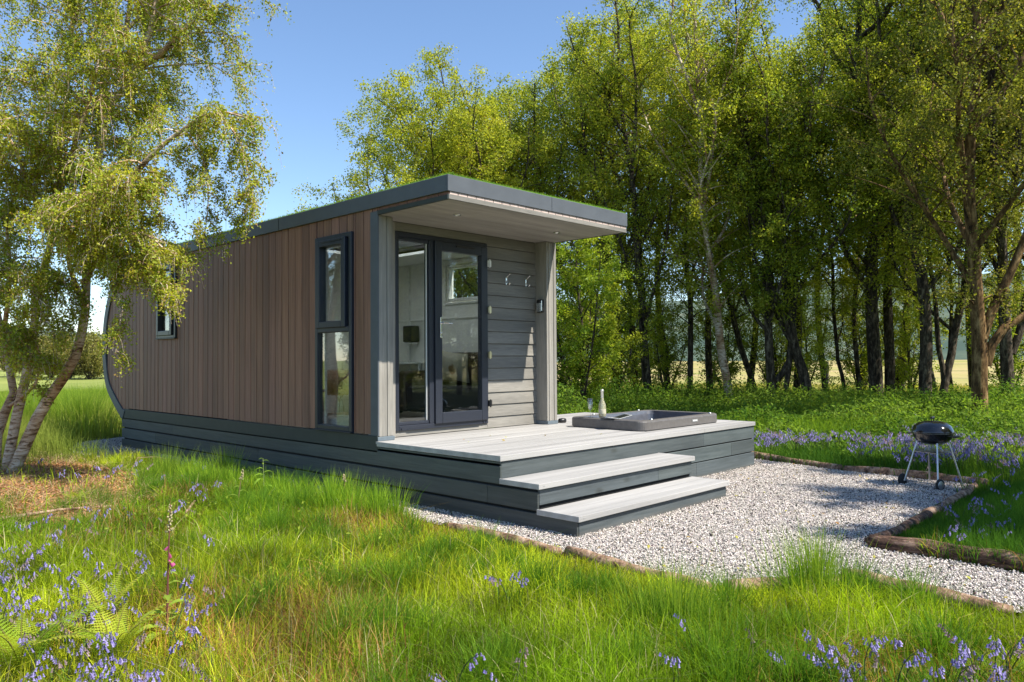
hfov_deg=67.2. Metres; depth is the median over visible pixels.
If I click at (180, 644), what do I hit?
bluebell
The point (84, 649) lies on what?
bluebell
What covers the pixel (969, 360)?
birch tree
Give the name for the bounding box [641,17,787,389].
birch tree
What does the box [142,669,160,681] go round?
bluebell
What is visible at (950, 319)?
birch tree
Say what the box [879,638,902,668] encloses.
bluebell
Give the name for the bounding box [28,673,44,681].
bluebell
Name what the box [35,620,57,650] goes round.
bluebell
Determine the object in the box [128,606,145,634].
bluebell
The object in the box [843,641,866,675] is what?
bluebell
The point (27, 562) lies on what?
bluebell
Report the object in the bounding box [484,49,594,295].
birch tree
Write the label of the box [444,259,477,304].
inner window
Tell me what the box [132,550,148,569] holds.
bluebell
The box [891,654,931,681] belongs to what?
bluebell
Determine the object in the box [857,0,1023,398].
birch tree
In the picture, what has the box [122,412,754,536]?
deck
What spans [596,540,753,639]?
rush clump
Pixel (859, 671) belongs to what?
bluebell
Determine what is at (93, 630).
bluebell
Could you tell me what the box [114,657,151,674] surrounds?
bluebell
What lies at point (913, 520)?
edging log
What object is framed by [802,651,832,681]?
bluebell
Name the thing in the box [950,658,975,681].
bluebell
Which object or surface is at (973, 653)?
bluebell
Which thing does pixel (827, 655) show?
bluebell
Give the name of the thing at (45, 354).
hedge bush
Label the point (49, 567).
bluebell
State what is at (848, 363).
sapling
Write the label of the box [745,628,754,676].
bluebell
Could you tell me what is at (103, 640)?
bluebell
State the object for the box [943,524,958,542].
bluebell
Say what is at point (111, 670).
bluebell
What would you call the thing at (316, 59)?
sky
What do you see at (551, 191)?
birch tree
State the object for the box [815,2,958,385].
birch tree
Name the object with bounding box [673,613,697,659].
bluebell
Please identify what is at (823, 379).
birch tree
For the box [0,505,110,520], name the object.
fallen stick
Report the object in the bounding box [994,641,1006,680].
bluebell
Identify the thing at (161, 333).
rear window
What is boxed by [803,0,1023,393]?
birch tree
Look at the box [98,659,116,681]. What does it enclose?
bluebell
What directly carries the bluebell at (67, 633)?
on the ground at (960, 371)
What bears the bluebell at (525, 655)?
on the ground at (960, 371)
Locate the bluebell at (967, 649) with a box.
[943,644,970,672]
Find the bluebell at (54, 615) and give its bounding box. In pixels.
[39,607,78,651]
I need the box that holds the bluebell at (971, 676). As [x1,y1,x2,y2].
[962,668,978,681]
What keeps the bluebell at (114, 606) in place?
on the ground at (960, 371)
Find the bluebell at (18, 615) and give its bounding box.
[13,605,26,633]
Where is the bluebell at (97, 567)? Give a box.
[93,562,103,593]
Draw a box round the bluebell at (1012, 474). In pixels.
[1006,468,1014,488]
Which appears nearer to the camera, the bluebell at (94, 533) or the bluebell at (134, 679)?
the bluebell at (134, 679)
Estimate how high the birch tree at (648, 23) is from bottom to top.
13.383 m
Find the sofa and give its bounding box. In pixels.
[399,352,534,411]
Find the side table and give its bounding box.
[399,362,421,412]
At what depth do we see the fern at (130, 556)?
4.95 m
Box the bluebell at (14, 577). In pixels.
[9,573,25,586]
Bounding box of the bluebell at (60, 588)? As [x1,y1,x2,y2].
[54,583,81,629]
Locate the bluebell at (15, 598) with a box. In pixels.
[0,595,19,626]
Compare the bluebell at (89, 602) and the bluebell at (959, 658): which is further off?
the bluebell at (89, 602)
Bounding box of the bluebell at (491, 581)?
[490,576,511,607]
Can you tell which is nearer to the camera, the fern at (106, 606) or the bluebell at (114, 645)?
the bluebell at (114, 645)
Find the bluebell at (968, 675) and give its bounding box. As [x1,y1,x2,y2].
[957,665,976,681]
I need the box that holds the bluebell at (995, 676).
[987,672,1004,681]
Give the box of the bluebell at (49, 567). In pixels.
[44,562,74,590]
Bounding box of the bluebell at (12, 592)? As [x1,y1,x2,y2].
[4,587,45,616]
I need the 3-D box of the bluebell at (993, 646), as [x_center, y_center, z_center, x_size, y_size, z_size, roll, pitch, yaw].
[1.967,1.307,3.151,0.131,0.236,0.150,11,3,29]
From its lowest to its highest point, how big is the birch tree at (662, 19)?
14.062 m
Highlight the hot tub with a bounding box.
[572,410,716,441]
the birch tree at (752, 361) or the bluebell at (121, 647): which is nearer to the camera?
the bluebell at (121, 647)
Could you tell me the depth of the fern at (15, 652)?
3.38 m
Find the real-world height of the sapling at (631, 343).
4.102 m
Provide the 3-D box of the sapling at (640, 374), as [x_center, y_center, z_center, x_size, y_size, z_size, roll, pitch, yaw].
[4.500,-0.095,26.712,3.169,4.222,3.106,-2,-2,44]
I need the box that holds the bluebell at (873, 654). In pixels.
[862,637,888,681]
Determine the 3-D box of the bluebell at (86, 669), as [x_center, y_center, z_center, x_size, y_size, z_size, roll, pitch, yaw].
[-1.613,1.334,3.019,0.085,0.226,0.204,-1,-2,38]
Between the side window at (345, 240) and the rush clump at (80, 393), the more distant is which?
the rush clump at (80, 393)
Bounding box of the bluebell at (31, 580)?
[16,574,37,619]
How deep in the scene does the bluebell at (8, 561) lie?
4.53 m
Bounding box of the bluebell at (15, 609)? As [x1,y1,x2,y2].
[2,603,19,629]
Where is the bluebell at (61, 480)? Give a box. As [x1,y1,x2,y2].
[58,469,65,494]
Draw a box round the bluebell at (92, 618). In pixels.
[80,610,97,662]
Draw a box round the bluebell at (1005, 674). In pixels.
[1000,665,1010,681]
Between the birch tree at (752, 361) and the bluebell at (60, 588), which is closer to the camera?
the bluebell at (60, 588)
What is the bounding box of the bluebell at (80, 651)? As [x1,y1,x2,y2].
[45,639,93,680]
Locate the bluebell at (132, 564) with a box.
[108,557,137,585]
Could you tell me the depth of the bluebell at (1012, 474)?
7.60 m
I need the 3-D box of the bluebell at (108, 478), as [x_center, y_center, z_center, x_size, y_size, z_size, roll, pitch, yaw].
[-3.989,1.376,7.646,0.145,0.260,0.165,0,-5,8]
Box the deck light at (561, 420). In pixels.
[558,418,565,422]
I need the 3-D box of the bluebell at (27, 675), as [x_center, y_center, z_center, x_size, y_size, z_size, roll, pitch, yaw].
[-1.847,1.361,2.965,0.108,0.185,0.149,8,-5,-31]
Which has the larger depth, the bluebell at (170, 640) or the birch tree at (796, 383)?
the birch tree at (796, 383)
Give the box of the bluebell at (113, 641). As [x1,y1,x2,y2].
[94,632,117,679]
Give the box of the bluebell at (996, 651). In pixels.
[986,643,1023,678]
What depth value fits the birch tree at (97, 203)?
8.16 m
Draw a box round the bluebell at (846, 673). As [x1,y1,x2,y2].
[839,666,864,681]
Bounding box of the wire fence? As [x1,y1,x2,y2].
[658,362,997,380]
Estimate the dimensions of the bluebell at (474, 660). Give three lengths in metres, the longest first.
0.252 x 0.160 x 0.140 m
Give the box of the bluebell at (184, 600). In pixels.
[166,593,189,640]
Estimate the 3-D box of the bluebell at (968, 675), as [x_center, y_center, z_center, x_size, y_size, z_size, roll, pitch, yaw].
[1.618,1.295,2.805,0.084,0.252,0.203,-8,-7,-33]
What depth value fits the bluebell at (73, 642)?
3.38 m
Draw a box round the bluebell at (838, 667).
[834,664,845,681]
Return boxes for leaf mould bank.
[0,458,152,524]
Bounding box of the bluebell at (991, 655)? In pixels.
[966,651,998,679]
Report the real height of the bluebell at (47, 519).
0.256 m
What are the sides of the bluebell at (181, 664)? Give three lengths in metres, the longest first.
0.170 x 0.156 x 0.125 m
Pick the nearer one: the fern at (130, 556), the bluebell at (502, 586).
the bluebell at (502, 586)
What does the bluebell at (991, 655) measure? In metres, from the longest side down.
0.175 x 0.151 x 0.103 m
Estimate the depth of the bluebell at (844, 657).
3.04 m
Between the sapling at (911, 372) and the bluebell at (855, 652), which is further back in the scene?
the sapling at (911, 372)
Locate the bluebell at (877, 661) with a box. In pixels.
[864,650,888,681]
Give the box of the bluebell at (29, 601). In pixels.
[3,595,37,630]
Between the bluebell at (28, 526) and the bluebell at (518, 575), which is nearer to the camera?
the bluebell at (518, 575)
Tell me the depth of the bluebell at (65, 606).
3.92 m
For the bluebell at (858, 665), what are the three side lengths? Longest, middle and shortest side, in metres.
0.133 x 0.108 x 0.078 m
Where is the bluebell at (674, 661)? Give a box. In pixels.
[671,656,679,681]
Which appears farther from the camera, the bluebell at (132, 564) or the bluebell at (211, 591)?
the bluebell at (132, 564)
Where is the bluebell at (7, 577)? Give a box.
[2,568,10,591]
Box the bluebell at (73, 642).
[65,638,84,662]
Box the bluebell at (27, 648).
[18,641,36,677]
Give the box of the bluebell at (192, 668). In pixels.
[180,658,196,681]
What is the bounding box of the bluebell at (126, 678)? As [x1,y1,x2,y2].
[121,662,129,681]
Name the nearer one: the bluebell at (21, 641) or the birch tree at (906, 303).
the bluebell at (21, 641)
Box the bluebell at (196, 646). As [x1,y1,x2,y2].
[175,624,199,656]
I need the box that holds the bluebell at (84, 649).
[80,638,90,679]
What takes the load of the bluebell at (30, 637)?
on the ground at (960, 371)
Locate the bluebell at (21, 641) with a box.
[17,636,53,678]
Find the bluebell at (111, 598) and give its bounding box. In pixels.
[103,585,131,624]
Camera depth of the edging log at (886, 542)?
5.12 m
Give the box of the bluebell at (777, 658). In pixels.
[766,650,786,680]
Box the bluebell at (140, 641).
[134,636,147,675]
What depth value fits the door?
8.68 m
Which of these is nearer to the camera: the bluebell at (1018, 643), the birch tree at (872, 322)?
the bluebell at (1018, 643)
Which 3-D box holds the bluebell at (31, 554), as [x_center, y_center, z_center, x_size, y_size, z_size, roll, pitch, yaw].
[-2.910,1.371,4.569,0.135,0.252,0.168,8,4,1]
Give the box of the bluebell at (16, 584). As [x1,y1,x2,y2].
[1,576,24,603]
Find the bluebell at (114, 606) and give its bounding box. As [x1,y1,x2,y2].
[101,601,127,631]
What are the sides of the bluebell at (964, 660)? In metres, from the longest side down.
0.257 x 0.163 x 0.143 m
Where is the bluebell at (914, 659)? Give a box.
[889,648,925,681]
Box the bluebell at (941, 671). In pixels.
[923,666,944,681]
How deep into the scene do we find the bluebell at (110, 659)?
3.03 m
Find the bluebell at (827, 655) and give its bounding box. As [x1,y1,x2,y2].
[816,643,869,679]
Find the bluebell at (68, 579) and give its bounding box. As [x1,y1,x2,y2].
[66,575,78,608]
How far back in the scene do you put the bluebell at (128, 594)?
3.89 m
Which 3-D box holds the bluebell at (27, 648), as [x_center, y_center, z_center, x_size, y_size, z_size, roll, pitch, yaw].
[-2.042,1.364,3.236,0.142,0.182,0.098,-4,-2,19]
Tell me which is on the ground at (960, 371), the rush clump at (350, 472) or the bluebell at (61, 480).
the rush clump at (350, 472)
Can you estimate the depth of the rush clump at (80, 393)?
16.01 m
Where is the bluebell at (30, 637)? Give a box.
[23,626,53,661]
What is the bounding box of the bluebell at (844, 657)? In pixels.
[842,652,873,680]
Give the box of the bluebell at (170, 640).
[164,593,194,652]
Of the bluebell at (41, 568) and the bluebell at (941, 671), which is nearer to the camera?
the bluebell at (941, 671)
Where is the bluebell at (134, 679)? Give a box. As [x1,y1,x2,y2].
[130,672,139,681]
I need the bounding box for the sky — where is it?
[0,0,1023,333]
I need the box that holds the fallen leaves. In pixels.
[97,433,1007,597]
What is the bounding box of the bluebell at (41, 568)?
[14,566,44,587]
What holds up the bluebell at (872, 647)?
on the ground at (960, 371)
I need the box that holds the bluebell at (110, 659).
[60,653,114,681]
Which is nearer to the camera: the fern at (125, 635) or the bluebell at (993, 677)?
the bluebell at (993, 677)
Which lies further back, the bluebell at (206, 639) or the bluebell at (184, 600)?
the bluebell at (184, 600)
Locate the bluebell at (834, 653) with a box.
[831,644,850,674]
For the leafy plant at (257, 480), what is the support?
on the ground at (960, 371)
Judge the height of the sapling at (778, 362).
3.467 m
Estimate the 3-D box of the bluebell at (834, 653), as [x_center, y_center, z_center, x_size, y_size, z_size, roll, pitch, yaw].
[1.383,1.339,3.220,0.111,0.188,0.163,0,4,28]
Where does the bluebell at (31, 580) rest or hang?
on the ground at (960, 371)
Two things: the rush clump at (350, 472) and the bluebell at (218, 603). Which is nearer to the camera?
the bluebell at (218, 603)
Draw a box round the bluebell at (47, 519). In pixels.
[36,513,51,533]
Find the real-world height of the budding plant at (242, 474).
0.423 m
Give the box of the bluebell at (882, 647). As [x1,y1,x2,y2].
[871,634,898,667]
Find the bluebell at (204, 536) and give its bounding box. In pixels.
[203,534,214,548]
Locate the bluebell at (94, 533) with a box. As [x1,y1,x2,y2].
[85,527,112,544]
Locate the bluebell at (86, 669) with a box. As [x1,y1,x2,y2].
[77,661,120,681]
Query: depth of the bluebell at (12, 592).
3.91 m
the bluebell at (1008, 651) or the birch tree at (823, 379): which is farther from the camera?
the birch tree at (823, 379)
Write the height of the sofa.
0.780 m
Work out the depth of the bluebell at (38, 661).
3.17 m
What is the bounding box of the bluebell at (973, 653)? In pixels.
[953,636,991,681]
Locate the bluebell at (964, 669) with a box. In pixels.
[940,664,979,681]
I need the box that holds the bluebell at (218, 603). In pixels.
[210,586,225,627]
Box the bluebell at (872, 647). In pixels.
[842,635,887,681]
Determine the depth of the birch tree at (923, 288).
18.34 m
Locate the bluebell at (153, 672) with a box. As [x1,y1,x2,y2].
[145,668,159,681]
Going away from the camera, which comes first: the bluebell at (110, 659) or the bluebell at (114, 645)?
the bluebell at (110, 659)
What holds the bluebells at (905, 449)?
on the ground at (960, 371)
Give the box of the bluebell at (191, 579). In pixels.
[176,574,194,622]
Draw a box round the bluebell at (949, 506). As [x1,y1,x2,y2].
[944,504,950,523]
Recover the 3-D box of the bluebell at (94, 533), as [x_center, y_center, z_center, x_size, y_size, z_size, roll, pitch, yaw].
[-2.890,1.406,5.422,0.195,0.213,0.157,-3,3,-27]
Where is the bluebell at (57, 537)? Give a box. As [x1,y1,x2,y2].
[46,533,66,549]
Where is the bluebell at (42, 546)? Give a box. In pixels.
[33,543,49,566]
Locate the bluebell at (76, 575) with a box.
[67,570,80,593]
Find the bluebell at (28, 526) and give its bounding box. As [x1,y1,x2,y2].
[23,521,37,537]
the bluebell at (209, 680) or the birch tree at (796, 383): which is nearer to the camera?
the bluebell at (209, 680)
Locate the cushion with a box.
[442,351,469,382]
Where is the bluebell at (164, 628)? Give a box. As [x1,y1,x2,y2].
[155,619,188,662]
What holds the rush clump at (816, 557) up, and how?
on the ground at (960, 371)
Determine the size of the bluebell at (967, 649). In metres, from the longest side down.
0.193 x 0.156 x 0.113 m
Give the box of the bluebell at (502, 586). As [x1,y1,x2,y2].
[484,574,516,603]
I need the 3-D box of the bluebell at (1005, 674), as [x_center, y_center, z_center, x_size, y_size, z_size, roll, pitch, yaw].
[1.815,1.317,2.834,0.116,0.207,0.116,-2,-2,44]
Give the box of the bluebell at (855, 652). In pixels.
[847,639,872,680]
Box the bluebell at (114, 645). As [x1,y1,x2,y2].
[109,633,122,662]
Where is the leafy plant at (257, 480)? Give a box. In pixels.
[254,458,272,491]
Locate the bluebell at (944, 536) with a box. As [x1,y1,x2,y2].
[938,527,957,541]
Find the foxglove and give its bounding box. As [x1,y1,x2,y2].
[136,504,190,644]
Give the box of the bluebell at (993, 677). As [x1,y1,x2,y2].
[988,669,994,681]
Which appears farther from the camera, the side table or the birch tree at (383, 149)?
the birch tree at (383, 149)
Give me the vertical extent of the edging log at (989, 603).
0.111 m
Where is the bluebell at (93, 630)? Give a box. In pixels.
[82,610,96,659]
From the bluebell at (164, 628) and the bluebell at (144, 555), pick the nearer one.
the bluebell at (164, 628)
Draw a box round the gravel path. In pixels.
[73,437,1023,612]
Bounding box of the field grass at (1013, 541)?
[0,382,1023,571]
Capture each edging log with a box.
[443,522,561,555]
[564,546,711,591]
[723,576,838,592]
[752,451,842,469]
[841,568,1013,615]
[843,465,985,484]
[864,510,932,543]
[867,534,1023,572]
[922,483,978,513]
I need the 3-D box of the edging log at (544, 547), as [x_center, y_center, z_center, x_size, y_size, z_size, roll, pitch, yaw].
[-0.099,1.476,5.773,0.108,0.100,1.234,1,-2,-44]
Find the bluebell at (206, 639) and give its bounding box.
[201,636,214,679]
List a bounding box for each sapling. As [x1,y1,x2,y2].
[556,201,640,409]
[556,271,622,391]
[568,252,668,395]
[600,298,687,386]
[621,282,709,393]
[681,291,760,387]
[731,297,821,389]
[759,279,864,385]
[797,275,909,392]
[844,274,949,395]
[945,244,1023,395]
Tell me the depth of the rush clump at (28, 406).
13.97 m
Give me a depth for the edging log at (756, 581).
4.49 m
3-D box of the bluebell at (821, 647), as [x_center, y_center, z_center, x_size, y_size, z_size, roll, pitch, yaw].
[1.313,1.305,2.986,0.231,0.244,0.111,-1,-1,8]
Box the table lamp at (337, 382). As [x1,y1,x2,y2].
[327,368,348,416]
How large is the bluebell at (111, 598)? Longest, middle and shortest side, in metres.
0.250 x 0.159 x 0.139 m
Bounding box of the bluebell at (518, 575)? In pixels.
[500,570,520,610]
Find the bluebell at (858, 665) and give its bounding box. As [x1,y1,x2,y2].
[849,661,860,677]
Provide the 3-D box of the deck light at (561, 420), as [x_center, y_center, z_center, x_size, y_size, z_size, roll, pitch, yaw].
[0.632,0.998,9.692,0.096,0.056,0.125,-2,-2,44]
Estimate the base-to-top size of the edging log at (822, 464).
0.116 m
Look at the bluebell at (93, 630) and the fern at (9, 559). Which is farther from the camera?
the fern at (9, 559)
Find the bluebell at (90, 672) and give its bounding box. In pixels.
[83,662,96,681]
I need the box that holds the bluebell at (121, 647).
[102,632,133,662]
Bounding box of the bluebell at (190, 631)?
[185,626,215,657]
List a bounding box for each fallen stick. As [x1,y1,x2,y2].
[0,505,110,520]
[184,499,200,513]
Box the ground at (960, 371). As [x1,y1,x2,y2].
[0,359,1023,681]
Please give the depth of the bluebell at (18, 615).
3.71 m
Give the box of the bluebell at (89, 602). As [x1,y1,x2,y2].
[86,591,100,625]
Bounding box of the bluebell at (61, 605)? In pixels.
[31,592,69,649]
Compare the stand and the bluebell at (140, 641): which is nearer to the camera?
the bluebell at (140, 641)
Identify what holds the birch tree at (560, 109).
on the ground at (960, 371)
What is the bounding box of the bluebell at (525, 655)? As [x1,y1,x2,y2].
[503,646,532,681]
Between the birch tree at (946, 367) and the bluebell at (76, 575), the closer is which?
the bluebell at (76, 575)
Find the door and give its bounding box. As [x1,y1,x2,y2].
[434,240,491,423]
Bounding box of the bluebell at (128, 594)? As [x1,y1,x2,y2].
[120,592,129,626]
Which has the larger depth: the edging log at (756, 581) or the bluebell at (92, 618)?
the edging log at (756, 581)
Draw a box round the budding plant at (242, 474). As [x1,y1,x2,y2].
[228,469,245,503]
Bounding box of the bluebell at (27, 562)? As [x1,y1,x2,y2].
[12,559,30,579]
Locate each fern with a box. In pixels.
[0,549,38,573]
[0,591,127,669]
[0,612,9,628]
[19,592,188,660]
[34,565,150,619]
[50,508,103,527]
[61,488,97,500]
[89,542,170,562]
[142,497,184,515]
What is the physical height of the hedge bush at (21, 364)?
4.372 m
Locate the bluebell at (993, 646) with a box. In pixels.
[976,635,1001,681]
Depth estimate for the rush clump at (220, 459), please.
8.50 m
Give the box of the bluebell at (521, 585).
[514,577,528,610]
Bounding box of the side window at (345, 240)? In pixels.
[314,231,353,432]
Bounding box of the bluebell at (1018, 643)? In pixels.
[987,637,1023,677]
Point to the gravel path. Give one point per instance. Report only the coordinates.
(791, 529)
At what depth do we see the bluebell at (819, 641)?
3.17 m
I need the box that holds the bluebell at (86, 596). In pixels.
[80,594,92,633]
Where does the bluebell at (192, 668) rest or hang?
on the ground at (960, 371)
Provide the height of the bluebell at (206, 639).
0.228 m
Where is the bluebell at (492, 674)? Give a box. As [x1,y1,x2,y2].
[483,669,498,681]
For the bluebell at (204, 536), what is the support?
on the ground at (960, 371)
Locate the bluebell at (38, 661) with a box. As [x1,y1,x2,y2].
[25,648,51,681]
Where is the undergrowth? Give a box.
[557,368,1023,462]
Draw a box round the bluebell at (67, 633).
[56,620,72,679]
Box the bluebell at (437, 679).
[428,673,450,681]
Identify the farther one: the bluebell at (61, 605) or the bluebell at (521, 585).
the bluebell at (521, 585)
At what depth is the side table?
11.10 m
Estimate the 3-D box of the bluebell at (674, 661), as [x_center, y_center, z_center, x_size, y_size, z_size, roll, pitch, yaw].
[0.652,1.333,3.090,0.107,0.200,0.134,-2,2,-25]
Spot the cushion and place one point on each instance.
(454, 366)
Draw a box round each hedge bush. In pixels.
[0,335,43,376]
[0,355,21,375]
[18,333,63,377]
[38,330,94,378]
[46,327,103,379]
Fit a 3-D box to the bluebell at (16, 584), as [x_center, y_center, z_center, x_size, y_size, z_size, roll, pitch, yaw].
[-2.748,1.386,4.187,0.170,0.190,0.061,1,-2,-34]
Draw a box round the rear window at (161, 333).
[155,262,177,339]
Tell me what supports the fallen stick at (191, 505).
on the ground at (960, 371)
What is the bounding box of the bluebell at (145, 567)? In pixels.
[129,560,149,592]
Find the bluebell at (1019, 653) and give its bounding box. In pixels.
[1008,650,1023,676]
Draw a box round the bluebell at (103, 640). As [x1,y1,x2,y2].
[90,631,118,681]
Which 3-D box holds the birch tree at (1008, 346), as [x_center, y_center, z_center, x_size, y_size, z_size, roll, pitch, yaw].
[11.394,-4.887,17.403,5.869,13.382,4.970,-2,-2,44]
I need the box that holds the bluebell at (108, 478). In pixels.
[105,466,118,490]
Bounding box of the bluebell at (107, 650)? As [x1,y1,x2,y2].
[92,636,109,681]
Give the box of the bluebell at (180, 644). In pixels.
[153,640,182,680]
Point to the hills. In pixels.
(961, 352)
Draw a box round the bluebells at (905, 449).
[35,413,1023,480]
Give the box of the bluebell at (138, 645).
[111,631,146,681]
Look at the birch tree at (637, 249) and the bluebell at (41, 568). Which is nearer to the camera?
the bluebell at (41, 568)
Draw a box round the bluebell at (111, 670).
[99,665,115,681]
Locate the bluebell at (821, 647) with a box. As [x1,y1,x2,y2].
[818,642,876,681]
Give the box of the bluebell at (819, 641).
[799,629,837,681]
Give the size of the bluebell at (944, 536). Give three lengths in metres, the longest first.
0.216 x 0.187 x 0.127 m
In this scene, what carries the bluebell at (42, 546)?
on the ground at (960, 371)
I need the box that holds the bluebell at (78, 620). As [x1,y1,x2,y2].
[70,615,82,650]
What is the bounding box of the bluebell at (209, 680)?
[194,666,210,681]
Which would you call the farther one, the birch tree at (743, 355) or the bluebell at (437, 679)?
the birch tree at (743, 355)
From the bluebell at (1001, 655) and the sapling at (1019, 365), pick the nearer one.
the bluebell at (1001, 655)
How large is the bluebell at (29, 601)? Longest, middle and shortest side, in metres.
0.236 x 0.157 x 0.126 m
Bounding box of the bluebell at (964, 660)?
[952,640,976,681]
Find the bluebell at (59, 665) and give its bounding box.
[27,660,70,681]
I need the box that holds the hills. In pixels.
[0,270,1023,361]
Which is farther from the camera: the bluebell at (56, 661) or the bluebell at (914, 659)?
the bluebell at (56, 661)
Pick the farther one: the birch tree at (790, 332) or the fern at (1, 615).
the birch tree at (790, 332)
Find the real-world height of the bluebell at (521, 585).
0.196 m
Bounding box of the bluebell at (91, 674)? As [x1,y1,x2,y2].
[74,668,94,681]
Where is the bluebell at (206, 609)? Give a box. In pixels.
[195,602,216,633]
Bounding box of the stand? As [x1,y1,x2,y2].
[327,415,348,425]
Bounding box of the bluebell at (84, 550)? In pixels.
[83,547,107,575]
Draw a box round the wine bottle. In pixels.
[599,389,605,417]
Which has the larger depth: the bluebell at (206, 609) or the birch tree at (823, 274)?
the birch tree at (823, 274)
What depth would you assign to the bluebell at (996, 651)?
3.12 m
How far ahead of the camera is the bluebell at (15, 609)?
3.75 m
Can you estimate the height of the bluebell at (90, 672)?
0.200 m
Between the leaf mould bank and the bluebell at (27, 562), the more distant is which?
the leaf mould bank
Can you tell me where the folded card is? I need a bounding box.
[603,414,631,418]
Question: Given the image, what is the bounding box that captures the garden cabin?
[102,171,626,451]
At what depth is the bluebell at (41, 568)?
4.39 m
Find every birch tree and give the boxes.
[0,0,294,472]
[287,72,526,286]
[340,42,617,297]
[381,81,551,296]
[403,85,526,301]
[442,65,612,292]
[480,17,690,394]
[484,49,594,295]
[503,7,654,389]
[553,0,715,391]
[557,2,678,392]
[586,0,698,385]
[587,0,798,398]
[595,0,746,389]
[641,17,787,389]
[644,42,811,392]
[672,14,929,402]
[673,0,867,401]
[679,96,816,389]
[703,62,857,395]
[733,32,847,390]
[774,0,1000,395]
[776,0,1023,416]
[782,11,888,387]
[792,14,862,391]
[799,0,1015,398]
[801,0,916,397]
[803,0,939,380]
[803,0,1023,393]
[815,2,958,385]
[830,0,968,394]
[855,0,1023,395]
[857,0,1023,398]
[867,43,995,390]
[884,6,977,391]
[921,0,1023,306]
[922,48,1023,391]
[961,40,1023,361]
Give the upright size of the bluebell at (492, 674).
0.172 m
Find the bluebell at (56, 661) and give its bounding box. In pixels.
[44,653,71,676]
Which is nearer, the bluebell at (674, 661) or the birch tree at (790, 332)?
the bluebell at (674, 661)
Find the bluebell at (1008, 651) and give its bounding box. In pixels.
[987,644,1023,672]
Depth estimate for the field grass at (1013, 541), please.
9.45 m
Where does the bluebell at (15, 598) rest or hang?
on the ground at (960, 371)
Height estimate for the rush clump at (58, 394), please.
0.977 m
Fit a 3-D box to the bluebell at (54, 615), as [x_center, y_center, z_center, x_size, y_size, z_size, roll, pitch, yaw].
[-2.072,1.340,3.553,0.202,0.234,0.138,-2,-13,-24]
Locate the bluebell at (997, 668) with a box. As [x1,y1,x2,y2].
[985,661,1001,681]
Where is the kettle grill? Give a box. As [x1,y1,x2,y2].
[898,416,964,490]
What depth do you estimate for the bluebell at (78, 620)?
3.57 m
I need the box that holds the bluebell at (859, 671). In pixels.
[850,664,866,681]
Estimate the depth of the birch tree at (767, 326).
19.35 m
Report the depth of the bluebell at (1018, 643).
3.14 m
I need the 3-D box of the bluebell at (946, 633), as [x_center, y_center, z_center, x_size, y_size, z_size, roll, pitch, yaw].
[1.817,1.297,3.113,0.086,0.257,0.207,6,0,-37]
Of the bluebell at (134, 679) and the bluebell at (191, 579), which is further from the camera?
the bluebell at (191, 579)
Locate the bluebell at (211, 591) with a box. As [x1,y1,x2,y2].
[202,585,231,617]
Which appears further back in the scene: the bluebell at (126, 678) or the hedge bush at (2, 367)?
the hedge bush at (2, 367)
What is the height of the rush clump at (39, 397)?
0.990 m
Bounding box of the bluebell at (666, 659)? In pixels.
[658,653,690,681]
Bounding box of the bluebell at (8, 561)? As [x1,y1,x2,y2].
[1,558,25,582]
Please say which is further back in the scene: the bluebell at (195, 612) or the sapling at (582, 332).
the sapling at (582, 332)
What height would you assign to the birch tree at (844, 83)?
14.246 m
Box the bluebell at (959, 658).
[935,653,968,681]
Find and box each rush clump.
[0,384,34,406]
[0,385,104,418]
[0,392,82,428]
[1,383,103,403]
[2,382,114,409]
[2,387,120,436]
[60,382,109,401]
[66,380,110,404]
[125,444,195,480]
[191,445,252,475]
[315,467,364,493]
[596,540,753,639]
[704,511,940,609]
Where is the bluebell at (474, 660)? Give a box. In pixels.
[443,653,485,681]
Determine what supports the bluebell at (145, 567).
on the ground at (960, 371)
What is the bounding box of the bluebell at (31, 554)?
[19,549,40,577]
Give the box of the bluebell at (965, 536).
[954,534,966,544]
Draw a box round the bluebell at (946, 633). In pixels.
[937,623,964,680]
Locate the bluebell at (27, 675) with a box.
[20,664,49,681]
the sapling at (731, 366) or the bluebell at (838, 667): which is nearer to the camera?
the bluebell at (838, 667)
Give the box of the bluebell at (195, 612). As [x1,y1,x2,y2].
[171,603,196,652]
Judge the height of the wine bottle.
0.326 m
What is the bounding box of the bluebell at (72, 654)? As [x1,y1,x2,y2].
[59,644,84,676]
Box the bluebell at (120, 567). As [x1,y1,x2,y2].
[114,562,129,597]
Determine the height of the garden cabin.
2.624 m
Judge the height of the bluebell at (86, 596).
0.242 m
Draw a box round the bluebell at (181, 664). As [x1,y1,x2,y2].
[179,660,206,681]
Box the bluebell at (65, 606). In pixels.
[57,601,73,625]
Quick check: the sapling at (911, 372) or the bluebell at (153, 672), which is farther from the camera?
the sapling at (911, 372)
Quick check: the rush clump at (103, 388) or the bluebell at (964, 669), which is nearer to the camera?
the bluebell at (964, 669)

